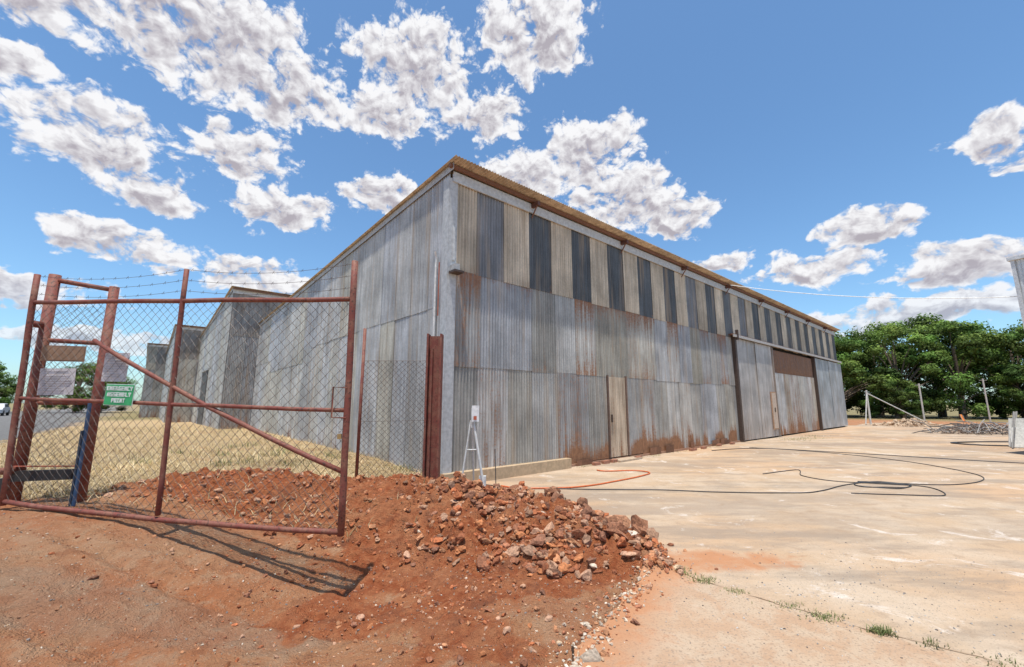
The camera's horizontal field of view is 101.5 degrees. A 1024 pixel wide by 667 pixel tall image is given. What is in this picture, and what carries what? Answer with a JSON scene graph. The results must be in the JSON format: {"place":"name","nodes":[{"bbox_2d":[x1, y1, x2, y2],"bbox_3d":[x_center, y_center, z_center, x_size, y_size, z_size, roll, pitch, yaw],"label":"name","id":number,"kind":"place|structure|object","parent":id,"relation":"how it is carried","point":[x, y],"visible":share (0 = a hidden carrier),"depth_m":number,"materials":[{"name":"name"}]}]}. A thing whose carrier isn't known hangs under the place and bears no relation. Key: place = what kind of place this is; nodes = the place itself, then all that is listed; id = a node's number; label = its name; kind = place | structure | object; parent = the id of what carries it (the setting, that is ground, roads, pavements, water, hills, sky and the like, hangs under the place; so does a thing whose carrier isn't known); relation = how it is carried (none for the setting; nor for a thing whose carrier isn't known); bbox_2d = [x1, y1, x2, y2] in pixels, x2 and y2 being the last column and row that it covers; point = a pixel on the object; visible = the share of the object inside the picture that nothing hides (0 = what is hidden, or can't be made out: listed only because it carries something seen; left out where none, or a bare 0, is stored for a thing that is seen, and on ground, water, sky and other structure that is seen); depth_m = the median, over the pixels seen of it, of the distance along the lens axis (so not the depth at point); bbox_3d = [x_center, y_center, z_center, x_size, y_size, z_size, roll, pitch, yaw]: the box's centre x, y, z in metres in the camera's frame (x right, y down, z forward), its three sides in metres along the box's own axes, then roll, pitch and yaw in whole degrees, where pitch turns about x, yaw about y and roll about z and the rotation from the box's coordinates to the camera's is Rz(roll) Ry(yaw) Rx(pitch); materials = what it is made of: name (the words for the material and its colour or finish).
{"place":"outdoors","nodes":[
{"label":"outdoors","id":0,"kind":"place"},
{"bbox_2d":[0,403,1023,666],"bbox_3d":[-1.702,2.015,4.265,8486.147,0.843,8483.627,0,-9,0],"label":"ground","id":1,"kind":"structure","parent":0,"point":[748,517],"depth_m":3.76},
{"bbox_2d":[0,403,10,415],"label":"parked car","id":2,"kind":"object","parent":1,"relation":"on","point":[5,408],"visible":0.96,"depth_m":50.12,"materials":[{"name":"white metal"}]},
{"bbox_2d":[0,363,16,404],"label":"leafy tree","id":3,"kind":"object","parent":1,"relation":"on","point":[11,389],"visible":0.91,"depth_m":61.09,"materials":[{"name":"green plant"}]},
{"bbox_2d":[0,361,17,404],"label":"leafy tree","id":4,"kind":"object","parent":1,"relation":"on","point":[6,382],"visible":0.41,"depth_m":67.33,"materials":[{"name":"green plant"}]},
{"bbox_2d":[0,274,119,502],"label":"braced gate post","id":5,"kind":"object","parent":1,"relation":"on","point":[50,291],"visible":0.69,"depth_m":4.77,"materials":[{"name":"brown metal"}]},
{"bbox_2d":[37,368,75,394],"bbox_3d":[-5.158,0.545,4.735,0.329,0.310,0.011,3,-10,-17],"label":"white notice board","id":6,"kind":"object","parent":5,"relation":"attached to","point":[58,383],"visible":0.84,"depth_m":4.74,"materials":[{"name":"white metal"}]},
{"bbox_2d":[40,345,86,361],"bbox_3d":[-5.139,0.229,4.789,0.400,0.180,0.007,3,-10,-17],"label":"brown notice board","id":7,"kind":"object","parent":5,"relation":"attached to","point":[64,354],"visible":0.89,"depth_m":4.79,"materials":[{"name":"brown wood"}]},
{"bbox_2d":[40,362,105,412],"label":"leafy tree","id":8,"kind":"object","parent":1,"relation":"on","point":[85,366],"visible":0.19,"depth_m":66.40,"materials":[{"name":"green plant"}]},
{"bbox_2d":[68,403,91,505],"bbox_3d":[-4.710,1.368,4.566,0.054,1.201,0.058,0,-9,0],"label":"blue marker post","id":9,"kind":"object","parent":1,"relation":"on","point":[76,481],"visible":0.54,"depth_m":4.55,"materials":[{"name":"blue metal"}]},
{"bbox_2d":[65,366,138,412],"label":"leafy tree","id":10,"kind":"object","parent":1,"relation":"on","point":[83,396],"visible":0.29,"depth_m":64.10,"materials":[{"name":"green plant"}]},
{"bbox_2d":[138,343,167,417],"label":"corrugated iron shed","id":11,"kind":"structure","parent":1,"relation":"on","point":[149,381],"depth_m":44.62,"materials":[{"name":"grey metal"}]},
{"bbox_2d":[0,260,357,536],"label":"chain link gate","id":12,"kind":"structure","parent":1,"relation":"on","point":[170,404],"depth_m":4.11,"materials":[{"name":"metal"}]},
{"bbox_2d":[101,353,129,381],"bbox_3d":[-4.149,0.351,4.370,0.316,0.306,0.011,-2,-10,9],"label":"white notice board","id":13,"kind":"object","parent":12,"relation":"attached to","point":[111,371],"visible":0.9,"depth_m":4.37,"materials":[{"name":"white metal"}]},
{"bbox_2d":[103,384,135,405],"bbox_3d":[-3.969,0.619,4.221,0.356,0.225,0.011,-2,-10,9],"label":"emergency assembly point sign","id":14,"kind":"object","parent":12,"relation":"attached to","point":[119,394],"visible":1,"depth_m":4.22,"materials":[{"name":"green metal"}]},
{"bbox_2d":[159,324,205,422],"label":"corrugated iron shed","id":15,"kind":"structure","parent":1,"relation":"on","point":[188,367],"depth_m":33.26,"materials":[{"name":"grey metal"}]},
{"bbox_2d":[0,424,429,536],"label":"dry grass","id":16,"kind":"structure","parent":1,"relation":"on","point":[92,484],"depth_m":8.27,"materials":[{"name":"beige plant"}]},
{"bbox_2d":[191,286,291,429],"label":"corrugated iron shed","id":17,"kind":"structure","parent":1,"relation":"on","point":[236,292],"depth_m":22.26,"materials":[{"name":"grey metal"}]},
{"bbox_2d":[9,467,717,666],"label":"dirt rubble pile","id":18,"kind":"object","parent":1,"relation":"on","point":[617,526],"visible":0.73,"depth_m":4.14,"materials":[{"name":"stone"}]},
{"bbox_2d":[355,328,425,477],"bbox_3d":[-1.961,1.224,6.894,1.127,2.650,0.054,0,-9,0],"label":"chain link fence","id":19,"kind":"object","parent":1,"relation":"on","point":[359,431],"visible":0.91,"depth_m":6.86,"materials":[{"name":"grey metal"}]},
{"bbox_2d":[422,334,443,478],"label":"rusty steel column","id":20,"kind":"structure","parent":1,"relation":"on","point":[432,413],"depth_m":6.87,"materials":[{"name":"brown metal"}]},
{"bbox_2d":[462,406,495,485],"bbox_3d":[-0.549,1.898,6.855,0.451,1.413,0.425,-5,-11,28],"label":"notice stand","id":21,"kind":"object","parent":1,"relation":"on","point":[474,419],"visible":0.75,"depth_m":6.85,"materials":[{"name":"white metal"}]},
{"bbox_2d":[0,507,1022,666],"bbox_3d":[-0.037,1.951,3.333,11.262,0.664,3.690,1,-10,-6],"label":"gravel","id":22,"kind":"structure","parent":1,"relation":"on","point":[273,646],"depth_m":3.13,"materials":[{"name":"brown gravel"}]},
{"bbox_2d":[250,155,847,480],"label":"corrugated iron warehouse","id":23,"kind":"structure","parent":1,"relation":"on","point":[573,337],"depth_m":10.91,"materials":[{"name":"grey metal"}]},
{"bbox_2d":[609,377,627,456],"bbox_3d":[2.867,2.237,11.307,0.780,2.100,0.030,8,-12,-40],"label":"tan side door","id":24,"kind":"structure","parent":23,"relation":"in","point":[619,447],"depth_m":11.31,"materials":[{"name":"metal"}]},
{"bbox_2d":[736,339,847,439],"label":"sliding doors","id":25,"kind":"structure","parent":23,"relation":"in","point":[796,395],"depth_m":20.24,"materials":[{"name":"metal"}]},
{"bbox_2d":[417,511,681,666],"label":"broken concrete chunks","id":26,"kind":"object","parent":1,"relation":"on","point":[591,655],"visible":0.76,"depth_m":2.86,"materials":[{"name":"concrete"},{"name":"stone"}]},
{"bbox_2d":[116,434,1023,666],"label":"green weeds","id":27,"kind":"object","parent":1,"relation":"on","point":[881,631],"visible":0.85,"depth_m":3.36,"materials":[{"name":"green plant"}]},
{"bbox_2d":[501,470,649,488],"bbox_3d":[1.446,2.854,8.207,3.437,0.028,1.100,8,-12,-41],"label":"orange hose","id":28,"kind":"object","parent":1,"relation":"on","point":[595,484],"visible":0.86,"depth_m":7.87,"materials":[{"name":"rubber"}]},
{"bbox_2d":[486,482,945,495],"bbox_3d":[3.454,2.709,7.300,7.927,0.021,1.180,0,-9,0],"label":"black cable","id":29,"kind":"object","parent":1,"relation":"on","point":[772,492],"visible":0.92,"depth_m":7.10,"materials":[{"name":"rubber"}]},
{"bbox_2d":[689,575,1017,666],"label":"slab joint","id":30,"kind":"object","parent":1,"relation":"on","point":[854,625],"visible":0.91,"depth_m":2.78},
{"bbox_2d":[834,332,882,403],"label":"leafy tree","id":31,"kind":"object","parent":1,"relation":"on","point":[842,358],"visible":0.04,"depth_m":47.17,"materials":[{"name":"green plant"}]},
{"bbox_2d":[749,447,983,488],"bbox_3d":[8.252,3.197,10.229,3.999,0.022,6.782,-5,-11,26],"label":"black cable","id":32,"kind":"object","parent":1,"relation":"on","point":[891,483],"visible":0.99,"depth_m":7.93,"materials":[{"name":"rubber"}]},
{"bbox_2d":[712,448,1020,462],"bbox_3d":[10.836,3.479,11.903,9.354,0.036,1.359,-4,-10,24],"label":"black cable","id":33,"kind":"object","parent":1,"relation":"on","point":[872,454],"visible":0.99,"depth_m":12.12,"materials":[{"name":"rubber"}]},
{"bbox_2d":[834,336,903,415],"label":"leafy tree","id":34,"kind":"object","parent":1,"relation":"on","point":[850,369],"visible":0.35,"depth_m":42.61,"materials":[{"name":"green plant"}]},
{"bbox_2d":[836,321,945,415],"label":"leafy tree","id":35,"kind":"object","parent":1,"relation":"on","point":[883,358],"visible":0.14,"depth_m":47.68,"materials":[{"name":"green plant"}]},
{"bbox_2d":[865,390,921,424],"bbox_3d":[26.705,5.178,29.281,4.262,2.400,0.436,-1,-9,4],"label":"braced end post","id":36,"kind":"object","parent":1,"relation":"on","point":[867,404],"visible":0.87,"depth_m":29.40,"materials":[{"name":"grey metal"}]},
{"bbox_2d":[859,377,933,418],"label":"leafy tree","id":37,"kind":"object","parent":1,"relation":"on","point":[913,410],"visible":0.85,"depth_m":40.72,"materials":[{"name":"green plant"}]},
{"bbox_2d":[843,323,956,417],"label":"leafy tree","id":38,"kind":"object","parent":1,"relation":"on","point":[938,355],"visible":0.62,"depth_m":42.67,"materials":[{"name":"green plant"}]},
{"bbox_2d":[872,418,951,426],"bbox_3d":[26.687,5.967,27.864,4.706,0.689,3.151,-4,-10,22],"label":"spoil heap","id":39,"kind":"object","parent":1,"relation":"on","point":[905,422],"visible":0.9,"depth_m":27.39,"materials":[{"name":"soil"}]},
{"bbox_2d":[918,383,925,420],"bbox_3d":[29.500,5.057,30.078,0.600,2.900,0.100,0,-9,0],"label":"timber fence post","id":40,"kind":"object","parent":1,"relation":"on","point":[921,401],"visible":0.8,"depth_m":30.07,"materials":[{"name":"grey wood"}]},
{"bbox_2d":[870,313,1008,416],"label":"leafy tree","id":41,"kind":"object","parent":1,"relation":"on","point":[968,326],"visible":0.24,"depth_m":44.16,"materials":[{"name":"green plant"}]},
{"bbox_2d":[883,321,1023,417],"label":"leafy tree","id":42,"kind":"object","parent":1,"relation":"on","point":[971,348],"visible":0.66,"depth_m":40.29,"materials":[{"name":"green plant"}]},
{"bbox_2d":[912,419,1007,434],"bbox_3d":[22.980,4.913,20.750,5.784,1.370,3.644,0,-9,0],"label":"scrap metal heap","id":43,"kind":"object","parent":1,"relation":"on","point":[960,427],"visible":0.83,"depth_m":20.66,"materials":[{"name":"grey metal"}]},
{"bbox_2d":[950,441,1008,445],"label":"metal pipes","id":44,"kind":"object","parent":1,"relation":"on","point":[964,443],"visible":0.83,"depth_m":15.52,"materials":[{"name":"grey metal"}]},
{"bbox_2d":[979,379,990,421],"bbox_3d":[37.000,5.221,32.585,0.600,3.400,0.100,0,-9,0],"label":"timber fence post","id":45,"kind":"object","parent":1,"relation":"on","point":[982,380],"visible":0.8,"depth_m":32.57,"materials":[{"name":"grey wood"}]},
{"bbox_2d":[947,324,1023,417],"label":"leafy tree","id":46,"kind":"object","parent":1,"relation":"on","point":[1011,370],"visible":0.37,"depth_m":40.59,"materials":[{"name":"green plant"}]},
{"bbox_2d":[983,319,1023,416],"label":"leafy tree","id":47,"kind":"object","parent":1,"relation":"on","point":[1019,329],"visible":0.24,"depth_m":40.30,"materials":[{"name":"green plant"}]},
{"bbox_2d":[992,374,1023,418],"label":"leafy tree","id":48,"kind":"object","parent":1,"relation":"on","point":[999,390],"visible":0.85,"depth_m":38.54,"materials":[{"name":"green plant"}]},
{"bbox_2d":[1006,254,1023,326],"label":"white metal shed","id":49,"kind":"structure","parent":1,"relation":"on","point":[1017,264],"depth_m":12.32,"materials":[{"name":"metal"}]},
{"bbox_2d":[732,285,1016,298],"bbox_3d":[11.959,-1.522,14.519,7.695,1.552,0.026,-6,-11,32],"label":"overhead power line","id":50,"kind":"object","parent":49,"relation":"attached to","point":[880,297],"visible":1,"depth_m":14.12,"materials":[{"name":"black metal"}]},
{"bbox_2d":[1008,411,1023,447],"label":"leaning metal panels","id":51,"kind":"object","parent":1,"relation":"on","point":[1015,431],"visible":1,"depth_m":14.34,"materials":[{"name":"white metal"}]},
{"bbox_2d":[0,0,1023,402],"label":"sky","id":52,"kind":"structure","parent":0,"point":[866,149],"materials":[{"name":"blue"}]},
{"bbox_2d":[959,414,977,430],"bbox_3d":[24.874,4.863,22.758,0.460,0.882,0.612,5,-11,-28],"label":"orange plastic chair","id":53,"kind":"object","parent":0,"point":[962,417],"visible":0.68,"depth_m":23.01,"materials":[{"name":"orange plastic"}]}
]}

